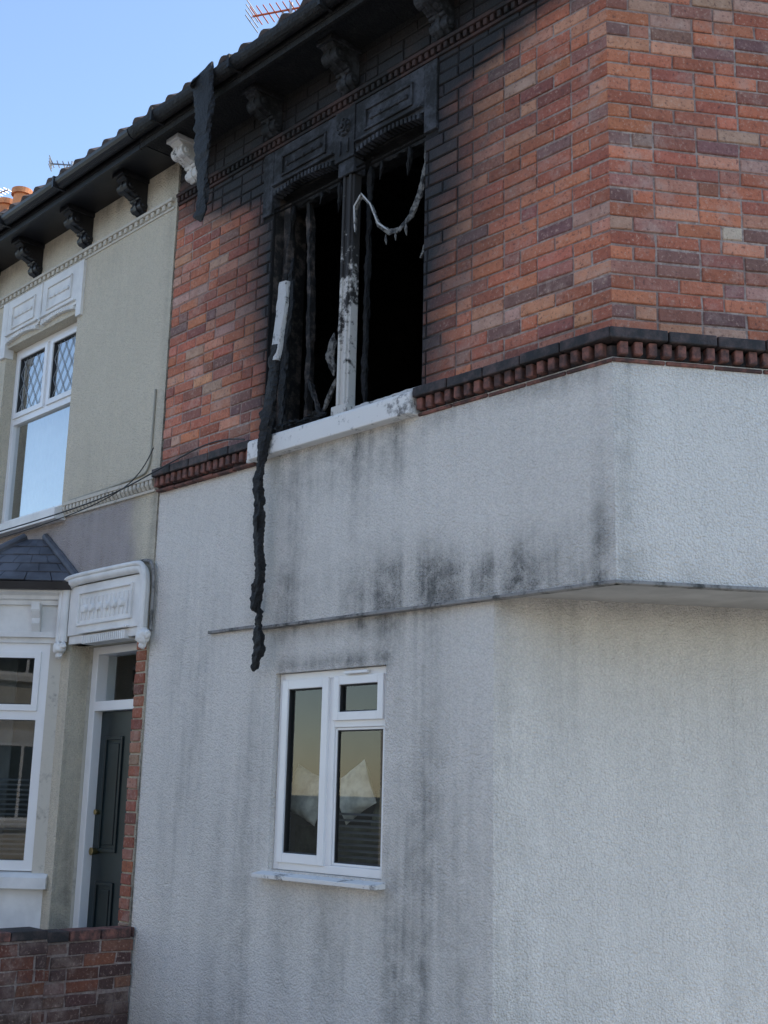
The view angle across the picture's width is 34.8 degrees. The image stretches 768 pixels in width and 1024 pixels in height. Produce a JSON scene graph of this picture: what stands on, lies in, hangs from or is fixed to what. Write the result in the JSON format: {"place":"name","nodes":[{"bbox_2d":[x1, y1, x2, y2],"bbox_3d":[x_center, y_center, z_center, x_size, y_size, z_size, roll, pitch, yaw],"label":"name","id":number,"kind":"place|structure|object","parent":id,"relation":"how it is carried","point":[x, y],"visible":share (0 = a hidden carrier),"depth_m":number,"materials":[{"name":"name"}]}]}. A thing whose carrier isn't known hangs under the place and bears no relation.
{"place":"outdoors","nodes":[
{"label":"outdoors","id":0,"kind":"place"},
{"bbox_2d":[118,642,146,925],"bbox_3d":[-1.654,2.112,7.980,0.032,2.568,0.124,13,-17,-42],"label":"door side brickwork","id":1,"kind":"object","parent":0,"point":[127,854],"depth_m":8.04,"materials":[{"name":"red brick"}]},
{"bbox_2d":[0,0,301,198],"label":"sky","id":2,"kind":"structure","parent":0,"point":[74,74],"materials":[{"name":"blue"}]},
{"bbox_2d":[250,607,265,671],"bbox_3d":[-0.733,0.745,7.187,0.060,0.378,0.103,13,-17,-42],"label":"charred tip","id":3,"kind":"object","parent":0,"point":[259,647],"visible":1,"depth_m":7.16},
{"bbox_2d":[289,684,382,864],"bbox_3d":[0.296,1.605,7.266,1.500,1.600,1.540,13,-17,-42],"label":"ground floor room","id":4,"kind":"object","parent":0,"point":[359,838],"visible":0.21,"depth_m":7.65,"materials":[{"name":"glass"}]},
{"bbox_2d":[291,764,318,825],"bbox_3d":[-0.457,1.663,7.219,0.124,0.356,0.369,13,-17,-42],"label":"cushion","id":5,"kind":"object","parent":4,"relation":"on","point":[304,793],"visible":0.8,"depth_m":7.15,"materials":[{"name":"fabric"}]},
{"bbox_2d":[340,759,375,824],"bbox_3d":[-0.162,1.577,6.902,0.123,0.366,0.366,13,-17,-42],"label":"cushion","id":6,"kind":"object","parent":4,"relation":"on","point":[357,794],"visible":0.83,"depth_m":6.85,"materials":[{"name":"fabric"}]},
{"bbox_2d":[371,785,381,829],"bbox_3d":[0.038,1.661,6.797,0.121,0.287,0.302,13,-17,-42],"label":"cushion","id":7,"kind":"object","parent":4,"relation":"on","point":[377,809],"visible":0.2,"depth_m":6.81,"materials":[{"name":"fabric"}]},
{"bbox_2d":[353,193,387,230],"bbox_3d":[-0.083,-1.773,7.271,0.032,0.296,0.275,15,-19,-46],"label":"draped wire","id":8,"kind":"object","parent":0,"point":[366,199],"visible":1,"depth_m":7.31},
{"bbox_2d":[162,0,611,465],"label":"front brickwork","id":9,"kind":"object","parent":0,"point":[567,239],"visible":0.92,"depth_m":6.62,"materials":[{"name":"red brick"}]},
{"bbox_2d":[163,0,611,461],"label":"front brickwork mortar","id":10,"kind":"object","parent":9,"relation":"attached to","point":[432,134],"visible":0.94,"depth_m":6.67,"materials":[{"name":"grey concrete"}]},
{"bbox_2d":[150,466,255,642],"bbox_3d":[-1.149,0.274,7.912,0.001,1.055,1.190,13,-17,-42],"label":"front render","id":11,"kind":"object","parent":10,"relation":"attached to","point":[204,568],"visible":0.93,"depth_m":7.91,"materials":[{"name":"grey paint"}]},
{"bbox_2d":[151,440,256,492],"bbox_3d":[-1.186,-0.295,8.040,0.096,0.165,1.105,13,-17,-42],"label":"string course","id":12,"kind":"object","parent":10,"relation":"attached to","point":[226,460],"visible":0.94,"depth_m":8.00,"materials":[{"name":"brick"}]},
{"bbox_2d":[0,438,244,531],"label":"overhead cable","id":13,"kind":"object","parent":12,"relation":"attached to","point":[128,485],"visible":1,"depth_m":8.49,"materials":[{"name":"black rubber"}]},
{"bbox_2d":[262,117,338,219],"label":"carved lintel","id":14,"kind":"structure","parent":10,"relation":"attached to","point":[290,167],"depth_m":7.87,"materials":[{"name":"stone"}]},
{"bbox_2d":[210,11,424,146],"bbox_3d":[0.413,-2.901,7.351,4.951,0.045,1.173,-6,-15,30],"label":"wall plate","id":15,"kind":"object","parent":10,"relation":"on","point":[416,17],"depth_m":7.88,"materials":[{"name":"black wood"}]},
{"bbox_2d":[166,0,454,184],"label":"eaves brackets","id":16,"kind":"object","parent":15,"relation":"attached to","point":[340,58],"visible":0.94,"depth_m":7.57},
{"bbox_2d":[128,0,420,155],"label":"charred eaves","id":17,"kind":"object","parent":16,"relation":"attached to","point":[283,57],"visible":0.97,"depth_m":7.78,"materials":[{"name":"black wood"}]},
{"bbox_2d":[190,61,214,221],"bbox_3d":[-1.187,-2.406,7.924,0.106,1.133,0.248,13,-17,-42],"label":"charred gutter strap","id":18,"kind":"object","parent":17,"relation":"hanging from","point":[201,85],"visible":1,"depth_m":7.91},
{"bbox_2d":[176,0,537,206],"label":"eaves dentil band","id":19,"kind":"object","parent":10,"relation":"attached to","point":[482,23],"visible":0.95,"depth_m":7.44,"materials":[{"name":"brick"}]},
{"bbox_2d":[353,58,438,155],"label":"carved lintel","id":20,"kind":"structure","parent":10,"relation":"attached to","point":[409,101],"depth_m":7.20,"materials":[{"name":"stone"}]},
{"bbox_2d":[353,140,425,234],"bbox_3d":[0.042,-1.871,7.193,0.043,0.540,0.599,15,-19,-46],"label":"draped cable","id":21,"kind":"object","parent":20,"relation":"hanging from","point":[415,205],"visible":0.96,"depth_m":7.06,"materials":[{"name":"grey plastic"}]},
{"bbox_2d":[270,123,758,536],"bbox_3d":[1.057,-1.117,8.564,3.590,2.650,3.450,13,-17,-42],"label":"burnt room","id":22,"kind":"object","parent":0,"point":[395,328],"visible":0.08,"depth_m":9.63,"materials":[{"name":"brick"}]},
{"bbox_2d":[325,333,336,375],"bbox_3d":[-0.322,-0.960,7.490,0.078,0.282,0.030,-6,-15,30],"label":"hanging cloth","id":23,"kind":"object","parent":22,"relation":"hanging from","point":[330,354],"visible":1,"depth_m":7.48,"materials":[{"name":"grey fabric"}]},
{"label":"pavement","id":24,"kind":"structure","parent":0,"visible":0},
{"bbox_2d":[0,659,18,858],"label":"bay front","id":25,"kind":"object","parent":24,"relation":"on","point":[9,668],"visible":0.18,"depth_m":9.28,"materials":[{"name":"white paint"}]},
{"bbox_2d":[0,927,47,942],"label":"wall pier","id":26,"kind":"structure","parent":24,"relation":"on","point":[15,934],"depth_m":7.24,"materials":[{"name":"brick"}]},
{"bbox_2d":[0,939,46,1023],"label":"pier face mortar","id":27,"kind":"object","parent":26,"relation":"attached to","point":[15,984],"visible":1,"depth_m":7.19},
{"bbox_2d":[0,581,71,928],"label":"bay window","id":28,"kind":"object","parent":24,"relation":"on","point":[28,615],"visible":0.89,"depth_m":8.99,"materials":[{"name":"white paint"}]},
{"bbox_2d":[0,533,78,581],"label":"bay roof","id":29,"kind":"structure","parent":28,"relation":"on","point":[22,556],"depth_m":9.23,"materials":[{"name":"tile"}]},
{"bbox_2d":[0,939,132,1023],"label":"brick garden wall","id":30,"kind":"structure","parent":24,"relation":"on","point":[103,1006],"depth_m":7.40,"materials":[{"name":"brown brick"}]},
{"bbox_2d":[10,925,133,942],"bbox_3d":[-2.362,2.829,7.076,1.981,0.737,0.162,13,-17,-42],"label":"wall coping","id":31,"kind":"object","parent":30,"relation":"on","point":[83,934],"depth_m":7.56,"materials":[{"name":"brown brick"}]},
{"bbox_2d":[41,937,131,1023],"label":"wall face mortar","id":32,"kind":"object","parent":30,"relation":"attached to","point":[102,991],"depth_m":7.48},
{"bbox_2d":[114,655,136,699],"bbox_3d":[-2.411,0.557,16.007,9.000,9.150,12.180,13,-17,-42],"label":"party and rear walls","id":33,"kind":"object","parent":24,"relation":"on","point":[125,675],"depth_m":21.92,"materials":[{"name":"tile"}]},
{"bbox_2d":[0,127,127,213],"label":"roof front","id":34,"kind":"structure","parent":33,"relation":"attached to","point":[90,151],"depth_m":9.45,"materials":[{"name":"tile"}]},
{"bbox_2d":[0,186,32,211],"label":"chimney stack","id":35,"kind":"object","parent":34,"relation":"on","point":[18,193],"visible":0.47,"depth_m":17.10,"materials":[{"name":"ceramic"}]},
{"bbox_2d":[0,187,10,195],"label":"tv aerial","id":36,"kind":"object","parent":35,"relation":"attached to","point":[2,191],"visible":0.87,"depth_m":17.77,"materials":[{"name":"metal"}]},
{"bbox_2d":[48,155,73,171],"bbox_3d":[-4.139,-3.771,15.990,0.561,1.797,0.200,2,-13,-4],"label":"tv aerial","id":37,"kind":"object","parent":34,"relation":"attached to","point":[58,164],"visible":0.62,"depth_m":16.15,"materials":[{"name":"metal"}]},
{"bbox_2d":[0,129,176,271],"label":"black eaves","id":38,"kind":"object","parent":34,"relation":"attached to","point":[88,183],"visible":0.89,"depth_m":9.53,"materials":[{"name":"plastic"}]},
{"bbox_2d":[0,163,181,929],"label":"front render","id":39,"kind":"object","parent":33,"relation":"attached to","point":[121,353],"visible":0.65,"depth_m":9.02,"materials":[{"name":"beige paint"}]},
{"bbox_2d":[0,285,40,360],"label":"neighbour lintel","id":40,"kind":"structure","parent":39,"relation":"attached to","point":[20,315],"depth_m":10.53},
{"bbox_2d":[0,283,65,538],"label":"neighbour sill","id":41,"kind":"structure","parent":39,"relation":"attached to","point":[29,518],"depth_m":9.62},
{"bbox_2d":[1,322,76,523],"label":"neighbour upper window","id":42,"kind":"structure","parent":39,"relation":"attached to","point":[35,467],"depth_m":10.20,"materials":[{"name":"white plastic"}]},
{"bbox_2d":[39,259,86,326],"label":"neighbour lintel","id":43,"kind":"structure","parent":39,"relation":"attached to","point":[63,292],"depth_m":9.96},
{"bbox_2d":[0,169,149,277],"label":"eaves brackets","id":44,"kind":"object","parent":39,"relation":"attached to","point":[132,188],"visible":1,"depth_m":9.78,"materials":[{"name":"black wood"}]},
{"bbox_2d":[0,448,153,537],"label":"overhead cable","id":45,"kind":"object","parent":39,"relation":"attached to","point":[86,507],"visible":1,"depth_m":8.78,"materials":[{"name":"black rubber"}]},
{"bbox_2d":[0,197,175,308],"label":"eaves dentil band","id":46,"kind":"object","parent":39,"relation":"attached to","point":[125,229],"visible":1,"depth_m":9.71,"materials":[{"name":"beige paint"}]},
{"bbox_2d":[69,641,136,927],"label":"door reveals","id":47,"kind":"structure","parent":39,"relation":"attached to","point":[81,790],"depth_m":8.86,"materials":[{"name":"white paint"}]},
{"bbox_2d":[72,642,136,927],"bbox_3d":[-1.793,2.172,8.549,0.650,2.700,1.000,13,-17,-42],"label":"front door","id":48,"kind":"structure","parent":47,"relation":"in","point":[101,847],"depth_m":8.71,"materials":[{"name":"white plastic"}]},
{"bbox_2d":[67,574,139,646],"bbox_3d":[-1.927,0.707,8.674,0.175,0.435,0.990,13,-17,-42],"label":"door hood panel","id":49,"kind":"object","parent":39,"relation":"attached to","point":[103,612],"visible":0.95,"depth_m":8.61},
{"bbox_2d":[62,476,156,517],"bbox_3d":[-2.008,-0.105,8.911,0.055,0.110,1.260,13,-17,-42],"label":"neighbour string course","id":50,"kind":"object","parent":39,"relation":"attached to","point":[144,486],"visible":0.79,"depth_m":8.85,"materials":[{"name":"white paint"}]},
{"bbox_2d":[69,389,156,500],"bbox_3d":[-2.005,-0.475,9.013,0.014,0.642,1.127,13,-17,-42],"label":"wall cable","id":51,"kind":"object","parent":39,"relation":"attached to","point":[148,466],"depth_m":8.65,"materials":[{"name":"black rubber"}]},
{"bbox_2d":[125,559,154,630],"bbox_3d":[-1.956,0.631,8.662,0.024,0.507,1.204,13,-17,-42],"label":"hood mould","id":52,"kind":"object","parent":39,"relation":"attached to","point":[152,593],"visible":0.57,"depth_m":8.23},
{"bbox_2d":[58,565,149,642],"bbox_3d":[-1.978,0.642,8.639,0.068,0.474,1.138,13,-17,-42],"label":"hood mould","id":53,"kind":"object","parent":52,"relation":"attached to","point":[65,608],"visible":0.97,"depth_m":8.75,"materials":[{"name":"white paint"}]},
{"bbox_2d":[53,642,65,654],"bbox_3d":[-2.372,0.990,8.965,0.095,0.120,0.107,5,-13,-16],"label":"hood scroll","id":54,"kind":"object","parent":53,"relation":"attached to","point":[57,648],"visible":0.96,"depth_m":8.93,"materials":[{"name":"white paint"}]},
{"bbox_2d":[55,653,62,658],"bbox_3d":[-2.373,1.044,8.954,0.052,0.065,0.058,5,-13,-16],"label":"hood scroll","id":55,"kind":"object","parent":54,"relation":"attached to","point":[58,655],"visible":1,"depth_m":8.93,"materials":[{"name":"white paint"}]},
{"bbox_2d":[59,641,65,648],"bbox_3d":[-2.341,0.974,8.936,0.052,0.065,0.058,5,-13,-16],"label":"hood scroll","id":56,"kind":"object","parent":53,"relation":"attached to","point":[62,644],"visible":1,"depth_m":8.92,"materials":[{"name":"white paint"}]},
{"bbox_2d":[55,560,146,641],"bbox_3d":[-1.996,0.631,8.623,0.036,0.488,1.166,13,-17,-42],"label":"hood mould","id":57,"kind":"object","parent":53,"relation":"attached to","point":[141,564],"visible":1,"depth_m":8.42,"materials":[{"name":"white paint"}]},
{"bbox_2d":[135,627,149,643],"bbox_3d":[-1.607,0.825,8.167,0.095,0.120,0.112,13,-17,-42],"label":"hood scroll","id":58,"kind":"object","parent":53,"relation":"attached to","point":[139,638],"visible":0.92,"depth_m":8.13,"materials":[{"name":"white paint"}]},
{"bbox_2d":[138,643,145,648],"bbox_3d":[-1.608,0.880,8.155,0.052,0.065,0.061,13,-17,-42],"label":"hood scroll","id":59,"kind":"object","parent":58,"relation":"attached to","point":[141,645],"visible":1,"depth_m":8.13,"materials":[{"name":"white paint"}]},
{"bbox_2d":[143,629,150,638],"bbox_3d":[-1.575,0.810,8.137,0.052,0.065,0.061,13,-17,-42],"label":"hood scroll","id":60,"kind":"object","parent":58,"relation":"on","point":[147,634],"visible":1,"depth_m":8.12,"materials":[{"name":"white paint"}]},
{"bbox_2d":[132,0,310,123],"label":"roof front","id":61,"kind":"structure","parent":33,"relation":"attached to","point":[243,45],"depth_m":7.94,"materials":[{"name":"tile"}]},
{"bbox_2d":[245,0,299,32],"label":"tv aerial","id":62,"kind":"object","parent":61,"relation":"attached to","point":[291,8],"visible":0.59,"depth_m":12.96,"materials":[{"name":"metal"}]},
{"bbox_2d":[127,601,493,1023],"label":"front render","id":63,"kind":"object","parent":24,"relation":"on","point":[222,935],"visible":0.99,"depth_m":6.67,"materials":[{"name":"white paint"}]},
{"bbox_2d":[251,666,385,889],"bbox_3d":[-0.326,1.439,6.725,0.162,1.143,1.030,13,-17,-42],"label":"ground floor window","id":64,"kind":"structure","parent":63,"relation":"in","point":[337,719],"depth_m":6.74,"materials":[{"name":"white plastic"}]},
{"bbox_2d":[255,357,615,625],"bbox_3d":[0.171,-0.009,6.550,0.080,1.050,2.646,13,-17,-42],"label":"front render band","id":65,"kind":"object","parent":63,"relation":"attached to","point":[513,491],"visible":0.98,"depth_m":6.31,"materials":[{"name":"grey paint"}]},
{"bbox_2d":[246,391,419,463],"bbox_3d":[-0.254,-0.465,7.223,0.340,0.150,1.498,13,-17,-42],"label":"window sill","id":66,"kind":"structure","parent":65,"relation":"on","point":[397,408],"depth_m":6.98,"materials":[{"name":"paint"}]},
{"bbox_2d":[249,344,282,612],"bbox_3d":[-0.720,-0.222,7.392,0.095,1.663,0.208,13,-17,-42],"label":"charred strip","id":67,"kind":"object","parent":66,"relation":"attached to","point":[267,414],"visible":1,"depth_m":7.38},
{"bbox_2d":[272,280,289,360],"bbox_3d":[-0.637,-1.172,7.535,0.043,0.508,0.129,13,-17,-42],"label":"ashen upper piece","id":68,"kind":"object","parent":67,"relation":"attached to","point":[282,304],"visible":1,"depth_m":7.52,"materials":[{"name":"grey wood"}]},
{"bbox_2d":[275,203,295,432],"bbox_3d":[-0.631,-1.237,7.880,0.076,1.620,0.080,13,-17,-42],"label":"frame jamb","id":69,"kind":"object","parent":66,"relation":"on","point":[289,243],"visible":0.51,"depth_m":7.96,"materials":[{"name":"wood"}]},
{"bbox_2d":[278,258,294,430],"bbox_3d":[-0.612,-1.063,7.764,0.077,1.191,0.101,13,-17,-42],"label":"window frame","id":70,"kind":"object","parent":69,"relation":"attached to","point":[282,385],"visible":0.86,"depth_m":7.74,"materials":[{"name":"black wood"}]},
{"bbox_2d":[304,202,315,416],"bbox_3d":[-0.473,-1.255,7.786,0.075,1.582,0.084,13,-17,-42],"label":"frame","id":71,"kind":"object","parent":66,"relation":"on","point":[311,299],"visible":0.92,"depth_m":7.77,"materials":[{"name":"black wood"}]},
{"bbox_2d":[292,179,342,210],"bbox_3d":[-0.402,-2.053,7.869,0.073,0.081,0.640,13,-17,-42],"label":"frame head","id":72,"kind":"object","parent":71,"relation":"attached to","point":[315,198],"visible":0.46,"depth_m":7.88},
{"bbox_2d":[337,181,342,212],"bbox_3d":[-0.276,-1.977,7.658,0.027,0.221,0.044,13,-17,-42],"label":"head drip","id":73,"kind":"object","parent":72,"relation":"attached to","point":[340,192],"visible":0.93,"depth_m":7.65},
{"bbox_2d":[331,156,365,415],"bbox_3d":[-0.215,-1.350,7.354,0.099,1.635,0.145,13,-17,-42],"label":"stone mullion","id":74,"kind":"object","parent":66,"relation":"on","point":[347,324],"visible":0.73,"depth_m":7.32},
{"bbox_2d":[335,104,363,165],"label":"rosette block","id":75,"kind":"structure","parent":74,"relation":"on","point":[345,149],"depth_m":7.52,"materials":[{"name":"stone"}]},
{"bbox_2d":[352,385,420,408],"bbox_3d":[0.043,-0.625,6.937,0.079,0.066,0.600,13,-17,-42],"label":"frame bottom","id":76,"kind":"object","parent":66,"relation":"on","point":[386,397],"visible":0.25,"depth_m":6.93,"materials":[{"name":"white plastic"}]},
{"bbox_2d":[361,165,374,402],"bbox_3d":[-0.099,-1.352,7.323,0.046,1.620,0.047,13,-17,-42],"label":"window frame","id":77,"kind":"object","parent":76,"relation":"on","point":[367,278],"visible":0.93,"depth_m":7.31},
{"bbox_3d":[-0.462,-0.511,7.494,0.071,0.057,0.640,13,-17,-42],"label":"frame bottom","id":78,"kind":"object","parent":66,"relation":"on","visible":0},
{"bbox_2d":[274,410,326,429],"bbox_3d":[-0.519,-0.551,7.475,0.102,0.063,0.482,13,-17,-42],"label":"sill rubble","id":79,"kind":"object","parent":78,"relation":"on","point":[315,415],"visible":0.93,"depth_m":7.44,"materials":[{"name":"black"}]},
{"bbox_2d":[307,379,320,411],"bbox_3d":[-0.426,-0.701,7.510,0.035,0.306,0.217,8,-15,-27],"label":"sash debris","id":80,"kind":"object","parent":79,"relation":"on","point":[311,387],"visible":0.88,"depth_m":7.51,"materials":[{"name":"black wood"}]},
{"bbox_2d":[317,376,336,419],"bbox_3d":[-0.358,-0.681,7.432,0.030,0.294,0.285,13,-17,-42],"label":"sash debris","id":81,"kind":"object","parent":78,"relation":"on","point":[328,398],"visible":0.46,"depth_m":7.39,"materials":[{"name":"grey wood"}]},
{"bbox_3d":[0.279,-1.433,6.930,0.074,1.620,0.047,13,-17,-42],"label":"frame jamb","id":82,"kind":"object","parent":66,"relation":"on","visible":0},
{"bbox_2d":[370,134,425,168],"bbox_3d":[0.115,-2.162,7.323,0.086,0.080,0.600,13,-17,-42],"label":"frame head","id":83,"kind":"object","parent":82,"relation":"attached to","point":[403,152],"visible":0.59,"depth_m":7.33},
{"bbox_2d":[379,160,383,179],"bbox_3d":[-0.014,-2.073,7.394,0.023,0.142,0.038,8,-14,-26],"label":"head drip","id":84,"kind":"object","parent":83,"relation":"attached to","point":[381,167],"visible":0.88,"depth_m":7.39},
{"bbox_2d":[406,146,412,174],"bbox_3d":[0.150,-2.079,7.217,0.032,0.201,0.036,13,-17,-42],"label":"head drip","id":85,"kind":"object","parent":83,"relation":"attached to","point":[409,159],"visible":0.93,"depth_m":7.21},
{"bbox_2d":[412,326,612,416],"bbox_3d":[0.629,-0.686,6.146,0.098,0.164,1.300,13,-17,-42],"label":"string course front","id":86,"kind":"object","parent":65,"relation":"attached to","point":[582,349],"visible":1,"depth_m":6.07,"materials":[{"name":"brick"}]},
{"bbox_2d":[208,579,767,633],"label":"drip bead","id":87,"kind":"object","parent":63,"relation":"on","point":[567,589],"visible":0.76,"depth_m":5.85,"materials":[{"name":"grey concrete"}]},
{"bbox_2d":[492,597,767,1023],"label":"splay render","id":88,"kind":"object","parent":63,"relation":"attached to","point":[630,813],"visible":1,"depth_m":5.90,"materials":[{"name":"white paint"}]},
{"bbox_2d":[528,585,767,609],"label":"jetty soffit","id":89,"kind":"structure","parent":88,"relation":"attached to","point":[681,596],"depth_m":5.94,"materials":[{"name":"paint"}]},
{"bbox_2d":[612,357,767,586],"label":"splay render band","id":90,"kind":"object","parent":89,"relation":"on","point":[691,471],"visible":1,"depth_m":5.63,"materials":[{"name":"white paint"}]},
{"bbox_2d":[610,326,767,374],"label":"string course splay","id":91,"kind":"object","parent":90,"relation":"attached to","point":[687,349],"visible":1,"depth_m":5.74,"materials":[{"name":"brick"}]},
{"bbox_2d":[606,0,767,340],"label":"splay brickwork","id":92,"kind":"object","parent":91,"relation":"on","point":[650,224],"visible":0.99,"depth_m":6.02,"materials":[{"name":"red brick"}]},
{"bbox_2d":[606,0,767,338],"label":"splay brickwork mortar","id":93,"kind":"object","parent":92,"relation":"attached to","point":[700,266],"visible":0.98,"depth_m":6.02,"materials":[{"name":"grey concrete"}]}
]}

